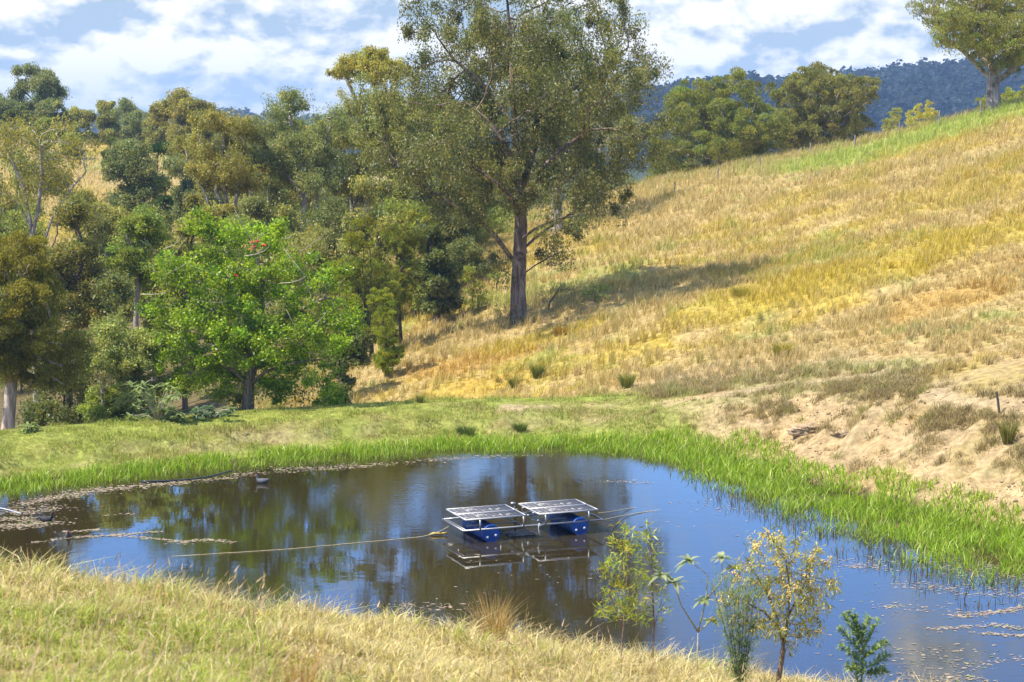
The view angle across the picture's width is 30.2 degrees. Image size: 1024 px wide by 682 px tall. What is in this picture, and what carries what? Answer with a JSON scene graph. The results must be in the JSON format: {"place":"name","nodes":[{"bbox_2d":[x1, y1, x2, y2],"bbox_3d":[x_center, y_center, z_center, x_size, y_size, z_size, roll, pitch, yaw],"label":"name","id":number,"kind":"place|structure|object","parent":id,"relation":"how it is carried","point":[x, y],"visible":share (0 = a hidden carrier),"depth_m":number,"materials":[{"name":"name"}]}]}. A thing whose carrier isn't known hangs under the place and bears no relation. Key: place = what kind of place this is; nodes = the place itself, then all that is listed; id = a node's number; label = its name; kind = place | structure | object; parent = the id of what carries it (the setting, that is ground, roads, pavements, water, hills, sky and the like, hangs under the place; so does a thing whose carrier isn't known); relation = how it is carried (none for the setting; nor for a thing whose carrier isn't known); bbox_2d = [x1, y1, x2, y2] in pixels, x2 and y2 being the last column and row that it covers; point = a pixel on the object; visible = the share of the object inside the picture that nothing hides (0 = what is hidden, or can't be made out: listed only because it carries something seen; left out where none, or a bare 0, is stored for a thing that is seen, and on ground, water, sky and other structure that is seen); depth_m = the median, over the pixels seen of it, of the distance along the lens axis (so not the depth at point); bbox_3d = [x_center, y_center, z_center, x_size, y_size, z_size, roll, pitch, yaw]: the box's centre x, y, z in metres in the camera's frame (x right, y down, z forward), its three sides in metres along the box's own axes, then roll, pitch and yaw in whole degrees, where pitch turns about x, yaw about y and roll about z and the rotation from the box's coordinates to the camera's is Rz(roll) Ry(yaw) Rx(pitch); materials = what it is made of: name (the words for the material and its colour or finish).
{"place":"outdoors","nodes":[
{"label":"outdoors","id":0,"kind":"place"},
{"bbox_2d":[0,443,1023,681],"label":"water","id":1,"kind":"structure","parent":0,"point":[388,498],"depth_m":56.05,"materials":[{"name":"blue liquid"}]},
{"bbox_2d":[181,526,448,555],"bbox_3d":[-6.230,5.910,56.412,8.839,0.456,0.606,-2,7,-16],"label":"mooring rope","id":2,"kind":"object","parent":1,"relation":"on","point":[315,546],"visible":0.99,"depth_m":56.37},
{"bbox_2d":[0,421,1023,604],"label":"reeds","id":3,"kind":"object","parent":1,"relation":"in","point":[613,443],"visible":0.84,"depth_m":66.52,"materials":[{"name":"plant"}]},
{"bbox_2d":[0,455,1023,681],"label":"water weed","id":4,"kind":"object","parent":1,"relation":"on","point":[217,478],"visible":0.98,"depth_m":57.24,"materials":[{"name":"plant"}]},
{"bbox_2d":[442,499,603,541],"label":"solar platform","id":5,"kind":"structure","parent":1,"relation":"on","point":[559,512],"depth_m":58.13,"materials":[{"name":"metal"}]},
{"bbox_2d":[698,484,1023,612],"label":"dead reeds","id":6,"kind":"object","parent":1,"relation":"on","point":[886,553],"visible":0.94,"depth_m":55.06,"materials":[{"name":"green plant"}]},
{"bbox_2d":[0,95,1023,681],"bbox_3d":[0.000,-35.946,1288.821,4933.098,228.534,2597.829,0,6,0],"label":"ground","id":7,"kind":"structure","parent":0,"point":[980,476],"depth_m":77.65,"materials":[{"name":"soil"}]},
{"bbox_2d":[0,97,31,138],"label":"broadleaf tree","id":8,"kind":"object","parent":7,"relation":"on","point":[12,109],"visible":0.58,"depth_m":246.86,"materials":[{"name":"green plant"}]},
{"bbox_2d":[0,143,43,282],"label":"gum tree","id":9,"kind":"object","parent":7,"relation":"on","point":[13,187],"visible":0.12,"depth_m":130.97,"materials":[{"name":"green plant"}]},
{"bbox_2d":[0,198,63,392],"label":"tree","id":10,"kind":"object","parent":7,"relation":"on","point":[24,223],"visible":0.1,"depth_m":118.02,"materials":[{"name":"green plant"}]},
{"bbox_2d":[4,61,72,127],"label":"gum tree","id":11,"kind":"object","parent":7,"relation":"on","point":[44,82],"visible":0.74,"depth_m":257.50,"materials":[{"name":"green plant"}]},
{"bbox_2d":[24,116,55,150],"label":"shrub","id":12,"kind":"object","parent":7,"relation":"on","point":[47,120],"visible":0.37,"depth_m":234.02,"materials":[{"name":"green plant"}]},
{"bbox_2d":[0,228,97,429],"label":"paperbark tree","id":13,"kind":"object","parent":7,"relation":"on","point":[19,293],"visible":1,"depth_m":74.52,"materials":[{"name":"green plant"}]},
{"bbox_2d":[30,151,73,195],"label":"broadleaf tree","id":14,"kind":"object","parent":7,"relation":"on","point":[49,154],"visible":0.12,"depth_m":203.64,"materials":[{"name":"green plant"}]},
{"bbox_2d":[34,96,78,140],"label":"gum tree","id":15,"kind":"object","parent":7,"relation":"on","point":[51,106],"visible":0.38,"depth_m":255.13,"materials":[{"name":"green plant"}]},
{"bbox_2d":[0,109,113,403],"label":"gum tree","id":16,"kind":"object","parent":7,"relation":"on","point":[42,168],"visible":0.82,"depth_m":111.64,"materials":[{"name":"green plant"}]},
{"bbox_2d":[15,333,104,426],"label":"shrub","id":17,"kind":"object","parent":7,"relation":"on","point":[45,413],"visible":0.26,"depth_m":84.20,"materials":[{"name":"green plant"}]},
{"bbox_2d":[35,191,118,423],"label":"broadleaf tree","id":18,"kind":"object","parent":7,"relation":"on","point":[72,213],"visible":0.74,"depth_m":97.72,"materials":[{"name":"green plant"}]},
{"bbox_2d":[65,105,93,138],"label":"gum tree","id":19,"kind":"object","parent":7,"relation":"on","point":[81,120],"visible":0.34,"depth_m":267.88,"materials":[{"name":"green plant"}]},
{"bbox_2d":[55,188,118,285],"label":"gum tree","id":20,"kind":"object","parent":7,"relation":"on","point":[87,193],"visible":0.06,"depth_m":149.58,"materials":[{"name":"green plant"}]},
{"bbox_2d":[81,100,121,144],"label":"gum tree","id":21,"kind":"object","parent":7,"relation":"on","point":[106,120],"visible":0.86,"depth_m":259.58,"materials":[{"name":"green plant"}]},
{"bbox_2d":[75,382,132,423],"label":"shrub","id":22,"kind":"object","parent":7,"relation":"on","point":[92,410],"visible":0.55,"depth_m":78.81,"materials":[{"name":"green plant"}]},
{"bbox_2d":[71,268,137,393],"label":"broadleaf tree","id":23,"kind":"object","parent":7,"relation":"on","point":[114,285],"visible":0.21,"depth_m":92.02,"materials":[{"name":"green plant"}]},
{"bbox_2d":[74,200,134,327],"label":"gum tree","id":24,"kind":"object","parent":7,"relation":"on","point":[119,212],"visible":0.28,"depth_m":127.50,"materials":[{"name":"green plant"}]},
{"bbox_2d":[86,347,126,416],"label":"shrub","id":25,"kind":"object","parent":7,"relation":"on","point":[101,387],"visible":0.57,"depth_m":78.62,"materials":[{"name":"green plant"}]},
{"bbox_2d":[99,135,118,165],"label":"conifer tree","id":26,"kind":"object","parent":7,"relation":"on","point":[108,138],"visible":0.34,"depth_m":220.38,"materials":[{"name":"green plant"}]},
{"bbox_2d":[80,583,142,622],"bbox_3d":[-4.206,2.753,19.947,0.723,0.454,0.779,3,7,25],"label":"grass tussock","id":27,"kind":"object","parent":7,"relation":"on","point":[127,606],"depth_m":19.96,"materials":[{"name":"plant"}]},
{"bbox_2d":[111,97,143,139],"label":"gum tree","id":28,"kind":"object","parent":7,"relation":"on","point":[122,110],"visible":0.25,"depth_m":297.90,"materials":[{"name":"green plant"}]},
{"bbox_2d":[84,311,171,418],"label":"broadleaf tree","id":29,"kind":"object","parent":7,"relation":"on","point":[132,362],"visible":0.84,"depth_m":78.84,"materials":[{"name":"green plant"}]},
{"bbox_2d":[118,109,147,143],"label":"gum tree","id":30,"kind":"object","parent":7,"relation":"on","point":[134,130],"visible":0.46,"depth_m":259.22,"materials":[{"name":"green plant"}]},
{"bbox_2d":[100,136,173,244],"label":"broadleaf tree","id":31,"kind":"object","parent":7,"relation":"on","point":[145,178],"visible":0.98,"depth_m":156.47,"materials":[{"name":"green plant"}]},
{"bbox_2d":[101,202,172,337],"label":"broadleaf tree","id":32,"kind":"object","parent":7,"relation":"on","point":[143,223],"visible":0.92,"depth_m":101.55,"materials":[{"name":"green plant"}]},
{"bbox_2d":[117,199,195,334],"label":"tree","id":33,"kind":"object","parent":7,"relation":"on","point":[168,220],"visible":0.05,"depth_m":121.88,"materials":[{"name":"green plant"}]},
{"bbox_2d":[122,380,191,422],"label":"broadleaf weed","id":34,"kind":"object","parent":7,"relation":"on","point":[151,413],"visible":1,"depth_m":74.60,"materials":[{"name":"green plant"}]},
{"bbox_2d":[141,116,172,144],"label":"gum tree","id":35,"kind":"object","parent":7,"relation":"on","point":[155,133],"visible":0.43,"depth_m":253.46,"materials":[{"name":"green plant"}]},
{"bbox_2d":[114,223,200,380],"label":"gum tree","id":36,"kind":"object","parent":7,"relation":"on","point":[127,312],"visible":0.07,"depth_m":111.72,"materials":[{"name":"green plant"}]},
{"bbox_2d":[149,141,173,234],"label":"conifer tree","id":37,"kind":"object","parent":7,"relation":"on","point":[168,200],"visible":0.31,"depth_m":165.21,"materials":[{"name":"green plant"}]},
{"bbox_2d":[148,87,219,143],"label":"gum tree","id":38,"kind":"object","parent":7,"relation":"on","point":[177,104],"visible":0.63,"depth_m":242.59,"materials":[{"name":"green plant"}]},
{"bbox_2d":[157,211,210,412],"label":"broadleaf tree","id":39,"kind":"object","parent":7,"relation":"on","point":[187,247],"visible":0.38,"depth_m":99.82,"materials":[{"name":"green plant"}]},
{"bbox_2d":[159,154,228,223],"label":"gum tree","id":40,"kind":"object","parent":7,"relation":"on","point":[173,166],"visible":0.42,"depth_m":174.90,"materials":[{"name":"green plant"}]},
{"bbox_2d":[186,403,237,420],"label":"broadleaf weed","id":41,"kind":"object","parent":7,"relation":"on","point":[212,412],"visible":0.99,"depth_m":75.12,"materials":[{"name":"green plant"}]},
{"bbox_2d":[181,192,243,350],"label":"gum tree","id":42,"kind":"object","parent":7,"relation":"on","point":[192,201],"visible":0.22,"depth_m":122.19,"materials":[{"name":"green plant"}]},
{"bbox_2d":[162,105,284,278],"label":"gum tree","id":43,"kind":"object","parent":7,"relation":"on","point":[225,170],"visible":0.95,"depth_m":130.41,"materials":[{"name":"green plant"}]},
{"bbox_2d":[198,213,261,367],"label":"tree","id":44,"kind":"object","parent":7,"relation":"on","point":[242,219],"visible":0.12,"depth_m":112.41,"materials":[{"name":"green plant"}]},
{"bbox_2d":[133,205,367,410],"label":"coral tree","id":45,"kind":"object","parent":7,"relation":"on","point":[220,332],"visible":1,"depth_m":78.56,"materials":[{"name":"green plant"}]},
{"bbox_2d":[220,139,289,238],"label":"gum tree","id":46,"kind":"object","parent":7,"relation":"on","point":[231,200],"visible":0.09,"depth_m":188.97,"materials":[{"name":"green plant"}]},
{"bbox_2d":[238,149,298,306],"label":"gum tree","id":47,"kind":"object","parent":7,"relation":"on","point":[260,206],"visible":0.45,"depth_m":140.94,"materials":[{"name":"green plant"}]},
{"bbox_2d":[258,108,317,270],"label":"gum tree","id":48,"kind":"object","parent":7,"relation":"on","point":[296,197],"visible":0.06,"depth_m":157.71,"materials":[{"name":"green plant"}]},
{"bbox_2d":[233,86,358,281],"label":"gum tree","id":49,"kind":"object","parent":7,"relation":"on","point":[297,174],"visible":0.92,"depth_m":132.31,"materials":[{"name":"green plant"}]},
{"bbox_2d":[266,633,335,681],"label":"grass tussock","id":50,"kind":"object","parent":7,"relation":"on","point":[302,673],"depth_m":15.37,"materials":[{"name":"plant"}]},
{"bbox_2d":[263,228,338,354],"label":"tree","id":51,"kind":"object","parent":7,"relation":"on","point":[311,239],"visible":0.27,"depth_m":112.15,"materials":[{"name":"green plant"}]},
{"bbox_2d":[265,201,341,330],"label":"gum tree","id":52,"kind":"object","parent":7,"relation":"on","point":[288,211],"visible":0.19,"depth_m":119.71,"materials":[{"name":"green plant"}]},
{"bbox_2d":[296,188,360,295],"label":"tree","id":53,"kind":"object","parent":7,"relation":"on","point":[338,204],"visible":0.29,"depth_m":123.55,"materials":[{"name":"green plant"}]},
{"bbox_2d":[316,335,351,404],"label":"shrub","id":54,"kind":"object","parent":7,"relation":"on","point":[347,391],"visible":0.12,"depth_m":84.10,"materials":[{"name":"green plant"}]},
{"bbox_2d":[296,146,378,247],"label":"gum tree","id":55,"kind":"object","parent":7,"relation":"on","point":[338,228],"visible":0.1,"depth_m":183.92,"materials":[{"name":"green plant"}]},
{"bbox_2d":[317,316,375,390],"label":"shrub","id":56,"kind":"object","parent":7,"relation":"on","point":[363,358],"visible":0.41,"depth_m":92.30,"materials":[{"name":"green plant"}]},
{"bbox_2d":[327,216,401,358],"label":"wattle tree","id":57,"kind":"object","parent":7,"relation":"on","point":[358,286],"visible":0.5,"depth_m":103.35,"materials":[{"name":"green plant"}]},
{"bbox_2d":[326,85,405,287],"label":"gum tree","id":58,"kind":"object","parent":7,"relation":"on","point":[342,143],"visible":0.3,"depth_m":138.52,"materials":[{"name":"green plant"}]},
{"bbox_2d":[0,391,736,480],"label":"turf","id":59,"kind":"structure","parent":7,"relation":"on","point":[190,436],"depth_m":75.49,"materials":[{"name":"green plant"}]},
{"bbox_2d":[324,44,413,209],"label":"gum tree","id":60,"kind":"object","parent":7,"relation":"on","point":[374,60],"visible":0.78,"depth_m":143.24,"materials":[{"name":"green plant"}]},
{"bbox_2d":[335,174,405,318],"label":"gum tree","id":61,"kind":"object","parent":7,"relation":"on","point":[384,219],"visible":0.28,"depth_m":117.50,"materials":[{"name":"green plant"}]},
{"bbox_2d":[366,287,405,376],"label":"wattle shrub","id":62,"kind":"object","parent":7,"relation":"on","point":[387,357],"visible":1,"depth_m":95.23,"materials":[{"name":"green plant"}]},
{"bbox_2d":[372,222,427,346],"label":"wattle tree","id":63,"kind":"object","parent":7,"relation":"on","point":[395,238],"visible":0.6,"depth_m":105.92,"materials":[{"name":"green plant"}]},
{"bbox_2d":[370,191,435,308],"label":"tree","id":64,"kind":"object","parent":7,"relation":"on","point":[389,206],"visible":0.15,"depth_m":121.76,"materials":[{"name":"green plant"}]},
{"bbox_2d":[360,105,454,260],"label":"gum tree","id":65,"kind":"object","parent":7,"relation":"on","point":[397,148],"visible":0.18,"depth_m":133.57,"materials":[{"name":"green plant"}]},
{"bbox_2d":[392,200,438,318],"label":"broadleaf tree","id":66,"kind":"object","parent":7,"relation":"on","point":[407,217],"visible":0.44,"depth_m":115.85,"materials":[{"name":"green plant"}]},
{"bbox_2d":[410,281,427,320],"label":"young tree","id":67,"kind":"object","parent":7,"relation":"on","point":[417,300],"visible":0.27,"depth_m":114.57,"materials":[{"name":"green plant"}]},
{"bbox_2d":[408,222,464,324],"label":"broadleaf tree","id":68,"kind":"object","parent":7,"relation":"on","point":[438,272],"visible":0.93,"depth_m":111.63,"materials":[{"name":"green plant"}]},
{"bbox_2d":[407,172,494,255],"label":"gum tree","id":69,"kind":"object","parent":7,"relation":"on","point":[470,231],"visible":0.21,"depth_m":130.66,"materials":[{"name":"green plant"}]},
{"bbox_2d":[453,423,477,436],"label":"rush clump","id":70,"kind":"object","parent":7,"relation":"on","point":[466,431],"visible":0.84,"depth_m":75.96,"materials":[{"name":"green plant"}]},
{"bbox_2d":[444,233,493,284],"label":"shrub","id":71,"kind":"object","parent":7,"relation":"on","point":[458,249],"visible":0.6,"depth_m":127.22,"materials":[{"name":"green plant"}]},
{"bbox_2d":[459,263,488,305],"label":"young tree","id":72,"kind":"object","parent":7,"relation":"on","point":[467,272],"visible":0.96,"depth_m":115.00,"materials":[{"name":"green plant"}]},
{"bbox_2d":[471,206,513,245],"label":"shrub","id":73,"kind":"object","parent":7,"relation":"on","point":[500,230],"visible":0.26,"depth_m":147.36,"materials":[{"name":"green plant"}]},
{"bbox_2d":[458,583,530,643],"bbox_3d":[-0.290,3.542,24.383,1.108,0.873,1.127,4,8,35],"label":"grass tussock","id":74,"kind":"object","parent":7,"relation":"on","point":[485,620],"depth_m":24.30,"materials":[{"name":"plant"}]},
{"bbox_2d":[0,543,997,681],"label":"bank grass","id":75,"kind":"structure","parent":7,"relation":"on","point":[373,637],"depth_m":20.25,"materials":[{"name":"plant"}]},
{"bbox_2d":[493,301,528,323],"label":"shrub","id":76,"kind":"object","parent":7,"relation":"on","point":[496,306],"visible":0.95,"depth_m":104.65,"materials":[{"name":"green plant"}]},
{"bbox_2d":[348,0,675,324],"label":"gum tree","id":77,"kind":"object","parent":7,"relation":"on","point":[546,58],"visible":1,"depth_m":102.38,"materials":[{"name":"green plant"}]},
{"bbox_2d":[528,362,550,378],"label":"grass tussock","id":78,"kind":"object","parent":7,"relation":"on","point":[537,371],"depth_m":90.17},
{"bbox_2d":[64,57,1023,168],"bbox_3d":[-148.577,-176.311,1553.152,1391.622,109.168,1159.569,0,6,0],"label":"distant forest","id":79,"kind":"object","parent":7,"relation":"on","point":[950,87],"visible":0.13,"depth_m":1228.16,"materials":[{"name":"blue plant"}]},
{"bbox_2d":[533,279,583,311],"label":"twiggy bush","id":80,"kind":"object","parent":7,"relation":"on","point":[565,289],"visible":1,"depth_m":105.34,"materials":[{"name":"green plant"}]},
{"bbox_2d":[496,61,645,232],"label":"gum tree","id":81,"kind":"object","parent":7,"relation":"on","point":[605,147],"visible":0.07,"depth_m":148.63,"materials":[{"name":"green plant"}]},
{"bbox_2d":[580,284,612,302],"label":"shrub","id":82,"kind":"object","parent":7,"relation":"on","point":[597,289],"visible":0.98,"depth_m":105.00,"materials":[{"name":"green plant"}]},
{"bbox_2d":[225,97,1023,438],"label":"hillside grass","id":83,"kind":"structure","parent":7,"relation":"on","point":[769,269],"depth_m":103.78,"materials":[{"name":"plant"}]},
{"bbox_2d":[592,521,657,657],"bbox_3d":[1.555,3.537,26.072,0.936,2.227,0.734,0,6,0],"label":"wattle shrub","id":84,"kind":"object","parent":7,"relation":"on","point":[619,601],"visible":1,"depth_m":25.99,"materials":[{"name":"green plant"}]},
{"bbox_2d":[617,371,636,387],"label":"grass tussock","id":85,"kind":"object","parent":7,"relation":"on","point":[628,382],"depth_m":82.86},
{"bbox_2d":[633,519,673,665],"bbox_3d":[1.936,3.586,26.055,0.606,2.314,0.411,0,6,0],"label":"wattle shrub","id":86,"kind":"object","parent":7,"relation":"on","point":[651,586],"visible":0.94,"depth_m":26.04,"materials":[{"name":"green plant"}]},
{"bbox_2d":[645,155,684,179],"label":"shrub","id":87,"kind":"object","parent":7,"relation":"on","point":[653,172],"visible":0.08,"depth_m":198.91,"materials":[{"name":"green plant"}]},
{"bbox_2d":[647,551,742,672],"bbox_3d":[2.469,3.799,25.564,1.328,1.958,0.485,0,6,0],"label":"wild tobacco plant","id":88,"kind":"object","parent":7,"relation":"on","point":[721,556],"visible":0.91,"depth_m":25.50,"materials":[{"name":"green plant"}]},
{"bbox_2d":[644,66,796,173],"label":"melaleuca tree","id":89,"kind":"object","parent":7,"relation":"on","point":[704,120],"visible":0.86,"depth_m":193.62,"materials":[{"name":"green plant"}]},
{"bbox_2d":[701,565,771,681],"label":"feathery weed","id":90,"kind":"object","parent":7,"relation":"on","point":[740,657],"visible":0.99,"depth_m":24.15,"materials":[{"name":"green plant"}]},
{"bbox_2d":[514,369,1023,523],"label":"clods","id":91,"kind":"object","parent":7,"relation":"on","point":[829,413],"visible":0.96,"depth_m":68.51,"materials":[{"name":"soil"}]},
{"bbox_2d":[709,523,842,681],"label":"acacia shrub","id":92,"kind":"object","parent":7,"relation":"on","point":[808,588],"visible":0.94,"depth_m":25.11,"materials":[{"name":"yellow plant"}]},
{"bbox_2d":[766,340,795,355],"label":"grass tussock","id":93,"kind":"object","parent":7,"relation":"on","point":[779,347],"depth_m":82.17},
{"bbox_2d":[786,422,819,436],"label":"rock","id":94,"kind":"object","parent":7,"relation":"on","point":[794,430],"visible":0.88,"depth_m":71.00,"materials":[{"name":"stone"}]},
{"bbox_2d":[612,361,1023,512],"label":"bank tufts","id":95,"kind":"object","parent":7,"relation":"on","point":[891,388],"visible":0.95,"depth_m":70.45,"materials":[{"name":"beige plant"}]},
{"bbox_2d":[763,61,881,152],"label":"melaleuca tree","id":96,"kind":"object","parent":7,"relation":"on","point":[816,117],"visible":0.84,"depth_m":199.51,"materials":[{"name":"green plant"}]},
{"bbox_2d":[834,609,894,681],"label":"thistle","id":97,"kind":"object","parent":7,"relation":"on","point":[859,636],"visible":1,"depth_m":23.77,"materials":[{"name":"green plant"}]},
{"bbox_2d":[881,107,902,131],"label":"shrub","id":98,"kind":"object","parent":7,"relation":"on","point":[888,123],"visible":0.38,"depth_m":194.77,"materials":[{"name":"green plant"}]},
{"bbox_2d":[904,100,940,126],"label":"shrub","id":99,"kind":"object","parent":7,"relation":"on","point":[919,115],"visible":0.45,"depth_m":184.66,"materials":[{"name":"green plant"}]},
{"bbox_2d":[904,0,1023,109],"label":"paperbark tree","id":100,"kind":"object","parent":7,"relation":"on","point":[996,25],"visible":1,"depth_m":163.55,"materials":[{"name":"green plant"}]},
{"bbox_2d":[975,85,1023,108],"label":"shrub","id":101,"kind":"object","parent":7,"relation":"on","point":[1008,94],"visible":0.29,"depth_m":178.37,"materials":[{"name":"green plant"}]},
{"bbox_2d":[995,417,1023,444],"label":"grass tussock","id":102,"kind":"object","parent":7,"relation":"on","point":[1007,436],"depth_m":63.42,"materials":[{"name":"plant"}]},
{"bbox_2d":[0,0,1023,119],"label":"sky","id":103,"kind":"structure","parent":0,"point":[231,53],"materials":[{"name":"white"}]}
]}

